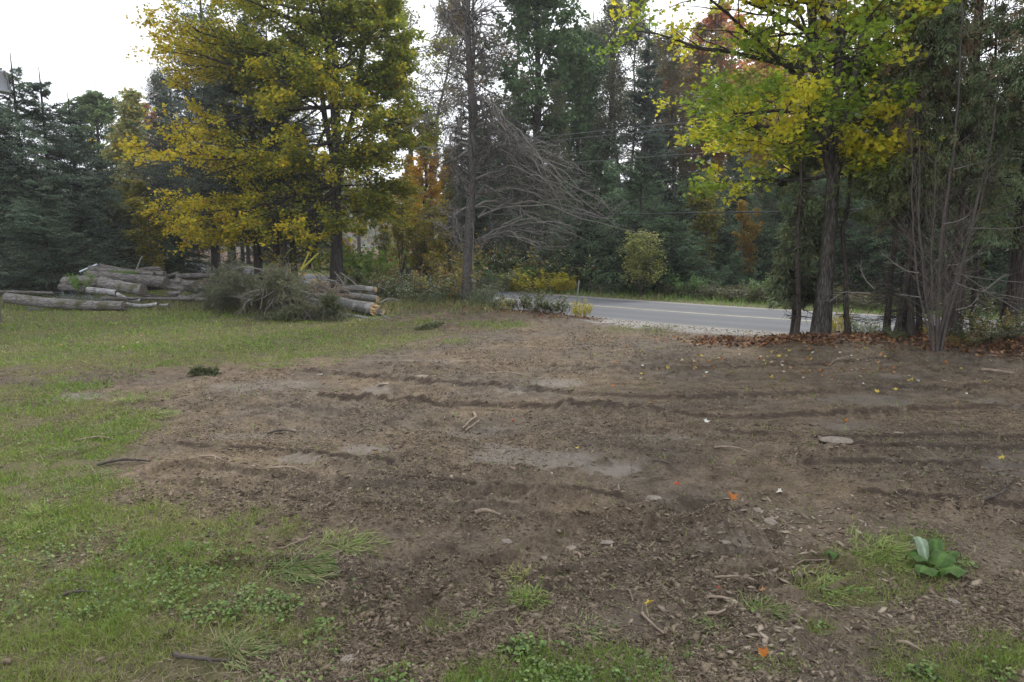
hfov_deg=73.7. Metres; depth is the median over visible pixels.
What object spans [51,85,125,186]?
leafy tree
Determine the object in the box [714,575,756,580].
stick
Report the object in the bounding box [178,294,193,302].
log
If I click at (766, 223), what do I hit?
forest spruce
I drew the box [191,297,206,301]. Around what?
log
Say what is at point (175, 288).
log
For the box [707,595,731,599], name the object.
stick
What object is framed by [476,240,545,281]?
thicket bush
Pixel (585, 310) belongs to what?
leafy weed
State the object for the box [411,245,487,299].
leafy weed
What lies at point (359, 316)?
log
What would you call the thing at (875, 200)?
cedar tree
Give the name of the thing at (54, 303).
log
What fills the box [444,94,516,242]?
forest spruce
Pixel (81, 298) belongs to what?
leafy weed
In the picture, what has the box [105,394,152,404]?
grass tuft
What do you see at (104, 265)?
log
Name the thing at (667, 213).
power line
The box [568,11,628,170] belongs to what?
poplar tree
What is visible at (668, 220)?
conifer tree
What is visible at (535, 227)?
conifer tree
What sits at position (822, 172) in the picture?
forest poplar
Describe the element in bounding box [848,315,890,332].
roadside plant
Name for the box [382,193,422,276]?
sapling
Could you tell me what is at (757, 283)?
shrub
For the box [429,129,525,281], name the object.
spruce tree
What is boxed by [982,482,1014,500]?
stick
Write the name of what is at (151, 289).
log
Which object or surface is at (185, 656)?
stick
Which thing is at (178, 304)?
long grass
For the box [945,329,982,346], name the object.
roadside plant
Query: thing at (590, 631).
grass tuft
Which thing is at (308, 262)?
guy guard
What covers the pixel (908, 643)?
stick
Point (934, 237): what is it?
conifer tree
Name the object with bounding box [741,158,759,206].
forest poplar
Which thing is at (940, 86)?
cedar tree
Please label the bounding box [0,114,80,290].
spruce tree
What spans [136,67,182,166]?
poplar tree
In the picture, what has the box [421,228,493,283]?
shrub
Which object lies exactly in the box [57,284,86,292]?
log
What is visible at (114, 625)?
grass
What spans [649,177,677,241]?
forest spruce
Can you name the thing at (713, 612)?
stick
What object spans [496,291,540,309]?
leafy weed
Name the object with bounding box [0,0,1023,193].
sky
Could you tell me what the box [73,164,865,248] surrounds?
distant wood
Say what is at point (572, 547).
stone
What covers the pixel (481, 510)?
stick
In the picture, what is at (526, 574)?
grass tuft
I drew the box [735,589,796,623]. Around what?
grass tuft
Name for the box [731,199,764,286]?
sapling
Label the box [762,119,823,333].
weeping conifer
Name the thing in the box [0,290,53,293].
log
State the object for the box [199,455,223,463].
stick
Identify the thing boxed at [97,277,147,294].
log
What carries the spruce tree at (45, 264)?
on the ground at (366, 393)
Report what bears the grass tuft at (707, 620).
on the ground at (366, 393)
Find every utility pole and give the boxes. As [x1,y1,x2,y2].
[0,70,9,323]
[354,139,360,259]
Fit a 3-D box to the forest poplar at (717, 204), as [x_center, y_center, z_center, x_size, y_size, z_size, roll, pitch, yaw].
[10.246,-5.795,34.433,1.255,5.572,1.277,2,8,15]
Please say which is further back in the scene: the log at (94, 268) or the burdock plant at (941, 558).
the log at (94, 268)
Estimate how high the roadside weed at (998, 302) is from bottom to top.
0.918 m
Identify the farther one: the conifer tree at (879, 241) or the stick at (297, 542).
the conifer tree at (879, 241)
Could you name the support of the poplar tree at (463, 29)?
on the ground at (366, 393)
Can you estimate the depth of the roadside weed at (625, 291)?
28.80 m
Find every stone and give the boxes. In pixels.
[340,653,356,663]
[502,539,511,543]
[567,545,576,549]
[600,540,613,544]
[645,495,660,500]
[764,518,776,525]
[819,436,853,443]
[948,597,959,604]
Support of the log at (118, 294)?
on the ground at (366, 393)
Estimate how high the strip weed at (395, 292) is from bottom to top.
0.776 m
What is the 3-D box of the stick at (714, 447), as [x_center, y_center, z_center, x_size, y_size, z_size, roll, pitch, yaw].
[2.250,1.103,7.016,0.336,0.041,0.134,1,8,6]
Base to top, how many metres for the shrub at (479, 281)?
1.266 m
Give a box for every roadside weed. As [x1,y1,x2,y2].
[577,282,595,290]
[616,283,644,293]
[633,284,663,294]
[654,283,688,296]
[682,288,706,298]
[684,284,727,298]
[690,281,735,299]
[703,281,756,300]
[717,285,752,300]
[726,284,763,301]
[731,280,767,302]
[833,286,875,305]
[833,290,865,305]
[841,294,900,309]
[848,295,884,307]
[869,294,896,308]
[899,282,982,309]
[940,285,1002,312]
[965,294,1003,312]
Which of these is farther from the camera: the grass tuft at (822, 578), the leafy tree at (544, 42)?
the leafy tree at (544, 42)
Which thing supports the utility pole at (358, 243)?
on the ground at (366, 393)
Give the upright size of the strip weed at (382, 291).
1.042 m
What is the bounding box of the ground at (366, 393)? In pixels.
[0,247,1023,681]
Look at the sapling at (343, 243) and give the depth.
43.60 m
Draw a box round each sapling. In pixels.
[99,178,155,268]
[121,197,173,269]
[342,235,354,265]
[369,219,393,264]
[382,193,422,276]
[398,206,432,276]
[419,198,457,282]
[683,186,726,277]
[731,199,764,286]
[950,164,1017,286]
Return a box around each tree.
[0,53,130,289]
[0,67,139,286]
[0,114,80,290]
[0,171,126,296]
[2,118,61,249]
[38,92,162,268]
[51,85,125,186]
[83,151,163,268]
[88,0,456,292]
[98,87,161,207]
[112,0,243,279]
[118,69,205,272]
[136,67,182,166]
[140,102,163,196]
[152,66,265,285]
[156,6,321,285]
[201,21,329,270]
[237,38,346,281]
[374,0,480,254]
[390,0,654,301]
[394,154,418,259]
[404,129,449,279]
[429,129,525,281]
[431,107,482,255]
[433,0,557,218]
[437,147,457,264]
[460,167,540,280]
[477,0,608,245]
[497,182,568,282]
[524,150,614,289]
[528,132,659,290]
[545,25,624,221]
[552,24,676,194]
[566,140,706,294]
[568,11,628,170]
[573,0,644,222]
[587,0,972,334]
[593,0,661,188]
[603,18,687,239]
[615,229,670,295]
[618,28,688,175]
[620,189,725,297]
[643,26,707,230]
[653,59,715,222]
[658,153,752,284]
[670,1,739,220]
[704,65,775,206]
[711,159,820,285]
[712,243,754,294]
[762,47,811,261]
[766,164,890,289]
[773,41,822,334]
[792,0,853,121]
[820,55,875,334]
[823,0,1023,351]
[825,0,972,331]
[835,0,981,336]
[835,185,990,299]
[857,36,993,331]
[858,1,976,332]
[860,0,996,334]
[861,0,1023,341]
[864,143,1015,299]
[915,133,1023,301]
[924,0,1023,338]
[943,0,1023,350]
[963,0,1018,332]
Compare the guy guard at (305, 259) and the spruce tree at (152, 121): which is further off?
the spruce tree at (152, 121)
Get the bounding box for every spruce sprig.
[185,365,224,375]
[415,324,432,329]
[428,321,444,326]
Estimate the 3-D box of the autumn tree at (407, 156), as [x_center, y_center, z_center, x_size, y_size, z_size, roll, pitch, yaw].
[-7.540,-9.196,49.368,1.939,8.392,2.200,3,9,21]
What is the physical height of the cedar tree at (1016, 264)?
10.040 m
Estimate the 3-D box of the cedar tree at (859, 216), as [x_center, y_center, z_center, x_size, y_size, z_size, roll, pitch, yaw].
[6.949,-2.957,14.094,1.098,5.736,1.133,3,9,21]
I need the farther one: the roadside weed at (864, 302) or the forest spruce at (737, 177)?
the forest spruce at (737, 177)
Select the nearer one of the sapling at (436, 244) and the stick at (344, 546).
the stick at (344, 546)
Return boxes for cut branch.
[224,262,397,318]
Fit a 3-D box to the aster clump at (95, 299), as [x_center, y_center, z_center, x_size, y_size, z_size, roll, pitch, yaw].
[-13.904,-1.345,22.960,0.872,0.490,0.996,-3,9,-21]
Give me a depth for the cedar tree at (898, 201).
13.09 m
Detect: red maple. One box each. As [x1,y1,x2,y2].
[662,1,769,178]
[715,30,809,201]
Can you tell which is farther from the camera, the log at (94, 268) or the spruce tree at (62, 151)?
the spruce tree at (62, 151)
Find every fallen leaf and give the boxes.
[729,491,738,500]
[758,647,769,656]
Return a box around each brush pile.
[200,248,260,313]
[233,254,319,317]
[249,292,355,321]
[306,277,357,301]
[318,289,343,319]
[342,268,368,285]
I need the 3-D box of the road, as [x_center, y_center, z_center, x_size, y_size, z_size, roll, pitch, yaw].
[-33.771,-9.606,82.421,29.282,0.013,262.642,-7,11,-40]
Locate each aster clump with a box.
[53,291,90,299]
[85,295,111,300]
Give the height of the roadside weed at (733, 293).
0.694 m
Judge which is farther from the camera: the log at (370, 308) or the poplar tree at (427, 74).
the poplar tree at (427, 74)
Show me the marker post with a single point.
(577, 295)
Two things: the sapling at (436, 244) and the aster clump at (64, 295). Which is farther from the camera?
the sapling at (436, 244)
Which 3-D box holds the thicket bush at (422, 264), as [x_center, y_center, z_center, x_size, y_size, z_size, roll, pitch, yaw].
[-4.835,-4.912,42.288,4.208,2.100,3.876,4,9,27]
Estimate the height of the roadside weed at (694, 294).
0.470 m
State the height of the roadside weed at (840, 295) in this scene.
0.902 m
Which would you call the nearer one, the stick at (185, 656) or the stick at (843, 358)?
the stick at (185, 656)
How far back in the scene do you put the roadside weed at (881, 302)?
22.16 m
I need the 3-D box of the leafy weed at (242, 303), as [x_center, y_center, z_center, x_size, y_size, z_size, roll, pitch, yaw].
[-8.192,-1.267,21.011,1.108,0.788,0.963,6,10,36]
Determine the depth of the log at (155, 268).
25.87 m
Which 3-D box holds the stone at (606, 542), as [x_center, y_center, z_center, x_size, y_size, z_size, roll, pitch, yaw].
[0.676,1.425,4.838,0.105,0.019,0.065,-3,8,-18]
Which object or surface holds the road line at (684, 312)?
on the road
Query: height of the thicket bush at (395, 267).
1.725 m
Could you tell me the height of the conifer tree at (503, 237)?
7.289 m
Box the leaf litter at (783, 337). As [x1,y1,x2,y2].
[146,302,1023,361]
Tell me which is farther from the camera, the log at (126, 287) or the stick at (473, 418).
the log at (126, 287)
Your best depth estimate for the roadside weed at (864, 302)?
21.97 m
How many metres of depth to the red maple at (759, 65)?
47.10 m
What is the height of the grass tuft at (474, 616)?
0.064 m
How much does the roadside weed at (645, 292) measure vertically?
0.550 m
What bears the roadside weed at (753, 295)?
on the ground at (366, 393)
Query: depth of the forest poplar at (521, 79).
40.54 m
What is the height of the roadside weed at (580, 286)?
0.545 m
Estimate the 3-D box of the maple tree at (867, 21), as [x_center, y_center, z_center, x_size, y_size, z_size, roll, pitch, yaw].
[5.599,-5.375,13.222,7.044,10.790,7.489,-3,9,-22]
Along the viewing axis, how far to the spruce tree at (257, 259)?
30.92 m
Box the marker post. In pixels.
[574,281,579,316]
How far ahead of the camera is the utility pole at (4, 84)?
17.20 m
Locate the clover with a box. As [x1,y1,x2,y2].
[0,345,1018,681]
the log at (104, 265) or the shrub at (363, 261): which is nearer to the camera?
the log at (104, 265)
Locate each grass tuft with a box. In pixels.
[0,517,42,536]
[11,495,72,519]
[42,478,92,497]
[46,440,94,455]
[82,466,126,481]
[86,420,137,442]
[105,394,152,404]
[132,404,182,420]
[204,618,288,675]
[260,537,361,593]
[305,521,397,566]
[450,605,490,629]
[497,560,546,585]
[508,579,554,609]
[559,611,622,648]
[684,613,732,634]
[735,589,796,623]
[784,564,883,610]
[845,521,965,577]
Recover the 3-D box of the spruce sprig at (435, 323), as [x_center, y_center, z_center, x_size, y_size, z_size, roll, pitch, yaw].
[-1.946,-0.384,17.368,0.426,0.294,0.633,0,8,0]
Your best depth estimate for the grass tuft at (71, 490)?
5.84 m
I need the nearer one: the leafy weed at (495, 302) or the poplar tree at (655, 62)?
the leafy weed at (495, 302)
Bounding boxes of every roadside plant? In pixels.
[832,308,853,332]
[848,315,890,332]
[884,327,907,338]
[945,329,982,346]
[947,319,1020,344]
[959,299,1023,338]
[962,307,1023,338]
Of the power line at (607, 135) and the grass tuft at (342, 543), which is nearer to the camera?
the grass tuft at (342, 543)
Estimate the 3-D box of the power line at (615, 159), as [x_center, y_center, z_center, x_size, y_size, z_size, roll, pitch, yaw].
[0.080,-7.523,30.430,1.496,1.886,41.442,-5,10,-32]
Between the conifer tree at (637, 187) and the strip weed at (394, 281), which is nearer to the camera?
the strip weed at (394, 281)
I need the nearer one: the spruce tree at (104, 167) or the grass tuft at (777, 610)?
the grass tuft at (777, 610)
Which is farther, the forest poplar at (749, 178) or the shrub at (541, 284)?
the forest poplar at (749, 178)
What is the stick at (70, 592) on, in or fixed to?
on the ground at (366, 393)
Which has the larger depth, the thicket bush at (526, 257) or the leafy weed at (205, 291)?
the thicket bush at (526, 257)
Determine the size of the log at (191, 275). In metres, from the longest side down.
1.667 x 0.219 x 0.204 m
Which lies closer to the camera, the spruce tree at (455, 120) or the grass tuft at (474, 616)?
the grass tuft at (474, 616)
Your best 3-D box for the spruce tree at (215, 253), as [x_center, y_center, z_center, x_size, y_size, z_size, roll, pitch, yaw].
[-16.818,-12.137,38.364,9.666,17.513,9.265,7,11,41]
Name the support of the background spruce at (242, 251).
on the ground at (366, 393)
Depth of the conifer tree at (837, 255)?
28.52 m
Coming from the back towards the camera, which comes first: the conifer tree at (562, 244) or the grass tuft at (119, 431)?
the conifer tree at (562, 244)
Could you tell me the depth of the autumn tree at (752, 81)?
44.05 m
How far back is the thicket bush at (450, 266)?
36.41 m
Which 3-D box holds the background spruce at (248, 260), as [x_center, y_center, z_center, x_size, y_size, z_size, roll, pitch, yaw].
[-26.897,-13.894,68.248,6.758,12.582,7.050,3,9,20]
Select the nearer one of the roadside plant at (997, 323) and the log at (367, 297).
the roadside plant at (997, 323)
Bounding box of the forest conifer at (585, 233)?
[548,208,627,282]
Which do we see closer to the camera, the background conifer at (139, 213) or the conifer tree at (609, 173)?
the conifer tree at (609, 173)
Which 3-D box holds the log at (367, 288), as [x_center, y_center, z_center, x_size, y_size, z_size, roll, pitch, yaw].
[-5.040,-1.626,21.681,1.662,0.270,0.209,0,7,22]
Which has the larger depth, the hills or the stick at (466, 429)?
the hills
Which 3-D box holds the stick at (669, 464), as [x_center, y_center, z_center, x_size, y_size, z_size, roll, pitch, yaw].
[1.466,1.205,6.453,0.116,0.095,0.408,-7,11,-41]
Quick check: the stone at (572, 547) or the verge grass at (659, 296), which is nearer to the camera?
the stone at (572, 547)
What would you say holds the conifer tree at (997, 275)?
on the ground at (366, 393)
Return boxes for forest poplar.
[501,64,544,242]
[536,78,577,223]
[677,155,696,228]
[713,174,724,266]
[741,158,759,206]
[760,178,774,254]
[808,80,832,211]
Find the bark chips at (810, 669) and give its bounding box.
[0,305,1023,681]
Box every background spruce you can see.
[218,183,245,261]
[236,237,264,264]
[265,230,296,267]
[285,193,328,268]
[299,172,345,268]
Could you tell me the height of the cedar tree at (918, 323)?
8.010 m
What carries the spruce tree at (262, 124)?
on the ground at (366, 393)
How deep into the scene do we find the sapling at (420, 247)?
37.48 m
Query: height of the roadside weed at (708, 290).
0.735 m
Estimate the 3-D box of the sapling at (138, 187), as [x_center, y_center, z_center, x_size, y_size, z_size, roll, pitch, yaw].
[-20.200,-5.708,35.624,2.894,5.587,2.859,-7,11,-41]
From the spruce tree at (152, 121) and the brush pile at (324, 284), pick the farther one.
the spruce tree at (152, 121)
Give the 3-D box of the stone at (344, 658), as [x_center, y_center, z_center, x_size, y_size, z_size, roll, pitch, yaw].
[-0.841,1.633,3.503,0.075,0.022,0.105,5,9,31]
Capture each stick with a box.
[56,586,99,598]
[74,434,114,441]
[96,458,150,465]
[172,651,231,664]
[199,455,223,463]
[267,429,295,433]
[270,466,304,471]
[278,536,322,548]
[331,539,352,556]
[462,411,476,428]
[464,420,478,431]
[473,508,500,515]
[487,371,531,376]
[641,611,666,633]
[652,460,680,474]
[704,609,725,615]
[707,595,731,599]
[713,445,748,452]
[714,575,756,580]
[793,559,836,565]
[828,358,861,364]
[896,640,923,651]
[981,367,1014,373]
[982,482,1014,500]
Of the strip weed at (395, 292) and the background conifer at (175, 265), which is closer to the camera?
the strip weed at (395, 292)
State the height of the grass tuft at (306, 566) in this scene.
0.196 m
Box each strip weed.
[375,274,419,299]
[382,274,444,301]
[382,283,414,300]
[405,273,479,301]
[412,280,459,296]
[433,279,459,301]
[447,278,505,303]
[452,283,498,304]
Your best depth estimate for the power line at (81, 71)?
23.68 m
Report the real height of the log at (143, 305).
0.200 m
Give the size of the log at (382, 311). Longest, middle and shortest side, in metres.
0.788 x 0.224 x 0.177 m
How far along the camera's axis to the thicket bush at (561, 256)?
31.53 m
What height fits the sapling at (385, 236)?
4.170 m
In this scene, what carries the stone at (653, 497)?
on the ground at (366, 393)
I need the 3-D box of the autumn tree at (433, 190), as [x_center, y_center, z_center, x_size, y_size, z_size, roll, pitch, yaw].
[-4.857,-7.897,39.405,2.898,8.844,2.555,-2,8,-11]
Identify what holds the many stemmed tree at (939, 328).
on the ground at (366, 393)
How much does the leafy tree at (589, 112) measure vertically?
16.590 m
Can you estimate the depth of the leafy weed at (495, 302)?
20.86 m
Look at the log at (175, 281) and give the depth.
24.86 m
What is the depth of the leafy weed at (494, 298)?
22.23 m
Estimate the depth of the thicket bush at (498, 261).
34.35 m
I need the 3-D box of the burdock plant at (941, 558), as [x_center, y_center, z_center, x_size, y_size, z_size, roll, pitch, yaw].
[2.519,1.387,4.418,0.889,0.183,0.381,0,8,0]
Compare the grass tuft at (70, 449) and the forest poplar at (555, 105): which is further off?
the forest poplar at (555, 105)
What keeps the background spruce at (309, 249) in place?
on the ground at (366, 393)
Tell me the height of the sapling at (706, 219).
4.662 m
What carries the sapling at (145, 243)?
on the ground at (366, 393)
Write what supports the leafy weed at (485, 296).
on the ground at (366, 393)
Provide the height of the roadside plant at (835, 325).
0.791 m
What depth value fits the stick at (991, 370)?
10.99 m
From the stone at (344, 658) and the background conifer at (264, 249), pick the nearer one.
the stone at (344, 658)
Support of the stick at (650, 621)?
on the ground at (366, 393)
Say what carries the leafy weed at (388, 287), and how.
on the ground at (366, 393)
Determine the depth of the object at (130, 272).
24.74 m
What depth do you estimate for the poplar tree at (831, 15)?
43.23 m
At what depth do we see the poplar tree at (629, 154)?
58.62 m
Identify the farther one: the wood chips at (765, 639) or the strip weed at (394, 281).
the strip weed at (394, 281)
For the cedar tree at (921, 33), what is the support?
on the ground at (366, 393)
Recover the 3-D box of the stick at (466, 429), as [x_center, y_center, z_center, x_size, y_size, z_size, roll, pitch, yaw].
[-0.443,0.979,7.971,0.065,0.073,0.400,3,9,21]
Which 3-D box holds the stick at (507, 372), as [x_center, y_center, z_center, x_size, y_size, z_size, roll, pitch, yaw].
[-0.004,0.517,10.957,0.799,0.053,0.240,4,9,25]
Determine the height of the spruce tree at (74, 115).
9.640 m
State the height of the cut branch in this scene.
1.840 m
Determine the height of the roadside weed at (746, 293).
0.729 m
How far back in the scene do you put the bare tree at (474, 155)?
21.50 m
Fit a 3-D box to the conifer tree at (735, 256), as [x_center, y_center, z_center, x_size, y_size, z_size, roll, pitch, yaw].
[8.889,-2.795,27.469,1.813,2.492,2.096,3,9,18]
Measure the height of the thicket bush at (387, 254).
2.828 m
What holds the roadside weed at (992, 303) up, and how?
on the ground at (366, 393)
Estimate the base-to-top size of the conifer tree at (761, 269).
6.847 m
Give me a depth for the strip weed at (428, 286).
22.82 m
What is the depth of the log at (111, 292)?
23.39 m
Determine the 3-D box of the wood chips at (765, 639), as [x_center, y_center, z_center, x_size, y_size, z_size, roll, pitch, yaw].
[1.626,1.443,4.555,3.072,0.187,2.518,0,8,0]
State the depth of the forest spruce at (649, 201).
40.95 m
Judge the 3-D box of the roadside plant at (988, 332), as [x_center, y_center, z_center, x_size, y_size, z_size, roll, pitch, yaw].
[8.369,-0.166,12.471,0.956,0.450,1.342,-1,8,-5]
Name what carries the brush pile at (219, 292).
on the ground at (366, 393)
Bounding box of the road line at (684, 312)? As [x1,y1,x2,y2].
[250,273,993,331]
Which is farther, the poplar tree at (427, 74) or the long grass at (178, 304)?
the poplar tree at (427, 74)
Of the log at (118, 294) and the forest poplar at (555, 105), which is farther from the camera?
the forest poplar at (555, 105)
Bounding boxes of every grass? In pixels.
[0,287,1023,681]
[0,293,517,317]
[223,262,1023,319]
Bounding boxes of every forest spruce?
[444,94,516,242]
[482,107,533,234]
[499,163,548,242]
[520,116,556,238]
[603,180,649,255]
[636,165,660,242]
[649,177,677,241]
[702,145,757,244]
[719,151,772,252]
[755,192,781,253]
[769,102,869,263]
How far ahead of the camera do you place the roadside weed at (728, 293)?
25.46 m
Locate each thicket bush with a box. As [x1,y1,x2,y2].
[364,234,412,271]
[381,252,414,276]
[388,241,452,275]
[394,262,418,274]
[406,251,450,277]
[413,245,456,277]
[441,255,478,274]
[473,243,535,274]
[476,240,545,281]
[476,255,529,274]
[495,241,550,283]
[509,236,595,285]
[522,247,620,286]
[550,247,603,288]
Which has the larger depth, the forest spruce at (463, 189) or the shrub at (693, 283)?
the forest spruce at (463, 189)
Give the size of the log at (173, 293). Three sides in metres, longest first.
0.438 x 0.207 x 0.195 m
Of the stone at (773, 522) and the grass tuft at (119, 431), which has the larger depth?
the grass tuft at (119, 431)
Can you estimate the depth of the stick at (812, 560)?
4.57 m
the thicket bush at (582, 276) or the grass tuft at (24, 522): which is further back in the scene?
the thicket bush at (582, 276)
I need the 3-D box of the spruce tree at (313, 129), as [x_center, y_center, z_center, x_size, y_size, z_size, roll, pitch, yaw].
[-10.822,-8.429,32.209,5.883,11.872,5.640,-3,9,-20]
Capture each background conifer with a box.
[97,171,186,269]
[126,175,237,279]
[236,218,361,263]
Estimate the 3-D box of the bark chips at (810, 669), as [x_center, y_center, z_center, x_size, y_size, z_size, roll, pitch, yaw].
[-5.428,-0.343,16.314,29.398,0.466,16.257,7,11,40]
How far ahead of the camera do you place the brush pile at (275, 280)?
18.93 m
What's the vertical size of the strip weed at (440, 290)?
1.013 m
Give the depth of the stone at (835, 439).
7.23 m
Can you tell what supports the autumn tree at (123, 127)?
on the ground at (366, 393)
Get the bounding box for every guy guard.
[300,252,318,270]
[301,252,309,268]
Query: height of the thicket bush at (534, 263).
2.509 m
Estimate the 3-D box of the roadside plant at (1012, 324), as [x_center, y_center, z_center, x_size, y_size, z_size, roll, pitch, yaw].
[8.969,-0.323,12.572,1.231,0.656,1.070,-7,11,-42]
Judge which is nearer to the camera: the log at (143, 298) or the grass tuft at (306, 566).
the grass tuft at (306, 566)
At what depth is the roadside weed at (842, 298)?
23.05 m
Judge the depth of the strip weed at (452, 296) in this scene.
22.47 m
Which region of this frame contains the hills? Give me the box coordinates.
[119,186,780,248]
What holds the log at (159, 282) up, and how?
on the log
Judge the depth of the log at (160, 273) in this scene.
25.16 m
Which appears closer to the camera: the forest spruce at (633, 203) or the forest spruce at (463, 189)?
the forest spruce at (633, 203)
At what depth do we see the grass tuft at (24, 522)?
5.07 m
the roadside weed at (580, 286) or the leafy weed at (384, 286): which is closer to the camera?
the leafy weed at (384, 286)
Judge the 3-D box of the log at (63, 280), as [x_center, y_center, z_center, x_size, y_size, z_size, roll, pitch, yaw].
[-15.017,-2.095,24.062,1.643,0.443,0.409,3,8,7]
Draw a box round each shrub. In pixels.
[301,238,410,285]
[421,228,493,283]
[472,261,544,288]
[472,266,520,291]
[493,264,577,292]
[550,276,576,291]
[667,270,710,296]
[740,275,770,294]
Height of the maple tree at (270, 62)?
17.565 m
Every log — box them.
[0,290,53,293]
[2,293,129,310]
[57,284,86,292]
[60,275,100,287]
[85,271,169,288]
[85,287,118,295]
[87,265,155,275]
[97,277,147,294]
[99,263,150,271]
[102,297,191,299]
[116,292,142,301]
[126,302,158,307]
[137,266,162,270]
[141,293,202,301]
[147,283,199,293]
[151,270,166,276]
[166,272,179,277]
[166,285,185,291]
[167,290,181,296]
[170,279,181,283]
[175,273,216,278]
[175,277,198,289]
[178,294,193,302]
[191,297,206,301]
[305,296,321,304]
[331,285,376,292]
[335,297,379,314]
[346,313,384,319]
[348,293,378,302]
[363,309,384,314]
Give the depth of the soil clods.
4.39 m
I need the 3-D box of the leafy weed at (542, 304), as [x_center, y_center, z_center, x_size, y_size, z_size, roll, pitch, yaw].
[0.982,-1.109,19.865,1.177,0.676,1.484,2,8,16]
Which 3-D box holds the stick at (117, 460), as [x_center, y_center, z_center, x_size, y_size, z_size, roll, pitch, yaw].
[-3.758,1.158,6.639,0.469,0.053,0.196,-2,8,-16]
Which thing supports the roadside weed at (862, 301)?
on the ground at (366, 393)
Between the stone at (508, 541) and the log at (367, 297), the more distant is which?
the log at (367, 297)
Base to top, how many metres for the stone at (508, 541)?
0.019 m
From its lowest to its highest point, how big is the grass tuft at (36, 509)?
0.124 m
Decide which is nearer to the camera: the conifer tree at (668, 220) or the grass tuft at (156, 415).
the grass tuft at (156, 415)
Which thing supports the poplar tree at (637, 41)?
on the ground at (366, 393)
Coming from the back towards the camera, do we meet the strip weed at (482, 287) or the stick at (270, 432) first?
the strip weed at (482, 287)
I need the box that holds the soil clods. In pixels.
[0,300,1023,681]
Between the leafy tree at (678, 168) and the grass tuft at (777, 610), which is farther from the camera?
the leafy tree at (678, 168)
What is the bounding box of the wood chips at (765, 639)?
[534,493,918,676]
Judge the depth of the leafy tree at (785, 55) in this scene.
53.84 m
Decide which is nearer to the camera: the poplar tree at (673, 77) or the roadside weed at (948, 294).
the roadside weed at (948, 294)
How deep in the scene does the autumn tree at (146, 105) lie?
59.39 m
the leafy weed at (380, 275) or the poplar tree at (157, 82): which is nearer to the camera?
the leafy weed at (380, 275)
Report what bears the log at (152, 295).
on the ground at (366, 393)
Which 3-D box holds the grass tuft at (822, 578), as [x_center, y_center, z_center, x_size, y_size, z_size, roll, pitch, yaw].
[1.974,1.467,4.204,0.608,0.086,0.581,-2,8,-17]
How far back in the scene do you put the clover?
3.90 m
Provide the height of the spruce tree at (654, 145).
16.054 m
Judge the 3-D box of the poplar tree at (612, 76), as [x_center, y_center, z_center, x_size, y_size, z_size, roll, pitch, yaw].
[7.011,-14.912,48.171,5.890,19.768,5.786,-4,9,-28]
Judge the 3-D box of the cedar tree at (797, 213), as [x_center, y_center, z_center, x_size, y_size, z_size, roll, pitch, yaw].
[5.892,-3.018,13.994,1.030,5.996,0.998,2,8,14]
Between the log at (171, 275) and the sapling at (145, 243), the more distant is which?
the sapling at (145, 243)
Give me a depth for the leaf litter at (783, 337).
13.68 m
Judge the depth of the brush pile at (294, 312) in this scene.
18.67 m
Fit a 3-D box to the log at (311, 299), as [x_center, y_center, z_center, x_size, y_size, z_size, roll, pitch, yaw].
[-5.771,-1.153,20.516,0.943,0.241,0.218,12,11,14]
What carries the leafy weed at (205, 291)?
on the ground at (366, 393)
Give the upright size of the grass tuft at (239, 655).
0.124 m
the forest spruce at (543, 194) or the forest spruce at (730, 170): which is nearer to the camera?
the forest spruce at (730, 170)
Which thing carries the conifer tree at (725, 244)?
on the ground at (366, 393)
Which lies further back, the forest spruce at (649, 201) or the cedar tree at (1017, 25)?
the forest spruce at (649, 201)
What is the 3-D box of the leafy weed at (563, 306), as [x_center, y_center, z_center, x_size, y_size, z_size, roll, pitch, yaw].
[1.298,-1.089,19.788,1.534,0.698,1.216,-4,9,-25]
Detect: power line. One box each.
[1,37,192,114]
[400,103,1005,154]
[403,206,1001,216]
[421,148,770,178]
[431,113,786,145]
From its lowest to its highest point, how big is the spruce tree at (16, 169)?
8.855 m
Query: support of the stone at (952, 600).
on the ground at (366, 393)
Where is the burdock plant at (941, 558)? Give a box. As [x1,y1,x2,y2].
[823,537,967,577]
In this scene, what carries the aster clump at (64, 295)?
on the ground at (366, 393)
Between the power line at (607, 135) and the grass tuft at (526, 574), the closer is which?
the grass tuft at (526, 574)
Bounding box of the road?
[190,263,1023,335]
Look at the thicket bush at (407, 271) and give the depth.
42.87 m
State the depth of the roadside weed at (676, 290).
27.25 m
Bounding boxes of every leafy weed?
[77,291,100,300]
[187,277,239,303]
[234,292,264,307]
[340,259,402,300]
[368,269,411,300]
[386,272,453,297]
[386,275,425,300]
[392,287,434,302]
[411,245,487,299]
[456,285,500,306]
[472,294,506,304]
[484,296,501,307]
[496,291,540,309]
[517,290,553,311]
[524,291,567,312]
[534,292,584,314]
[570,299,592,317]
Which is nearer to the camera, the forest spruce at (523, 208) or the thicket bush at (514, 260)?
the thicket bush at (514, 260)
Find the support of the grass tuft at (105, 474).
on the ground at (366, 393)
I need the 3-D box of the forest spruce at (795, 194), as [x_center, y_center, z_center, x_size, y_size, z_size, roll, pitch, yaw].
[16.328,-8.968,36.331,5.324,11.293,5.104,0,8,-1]
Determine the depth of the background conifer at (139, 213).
43.85 m
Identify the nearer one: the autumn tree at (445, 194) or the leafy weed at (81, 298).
the leafy weed at (81, 298)

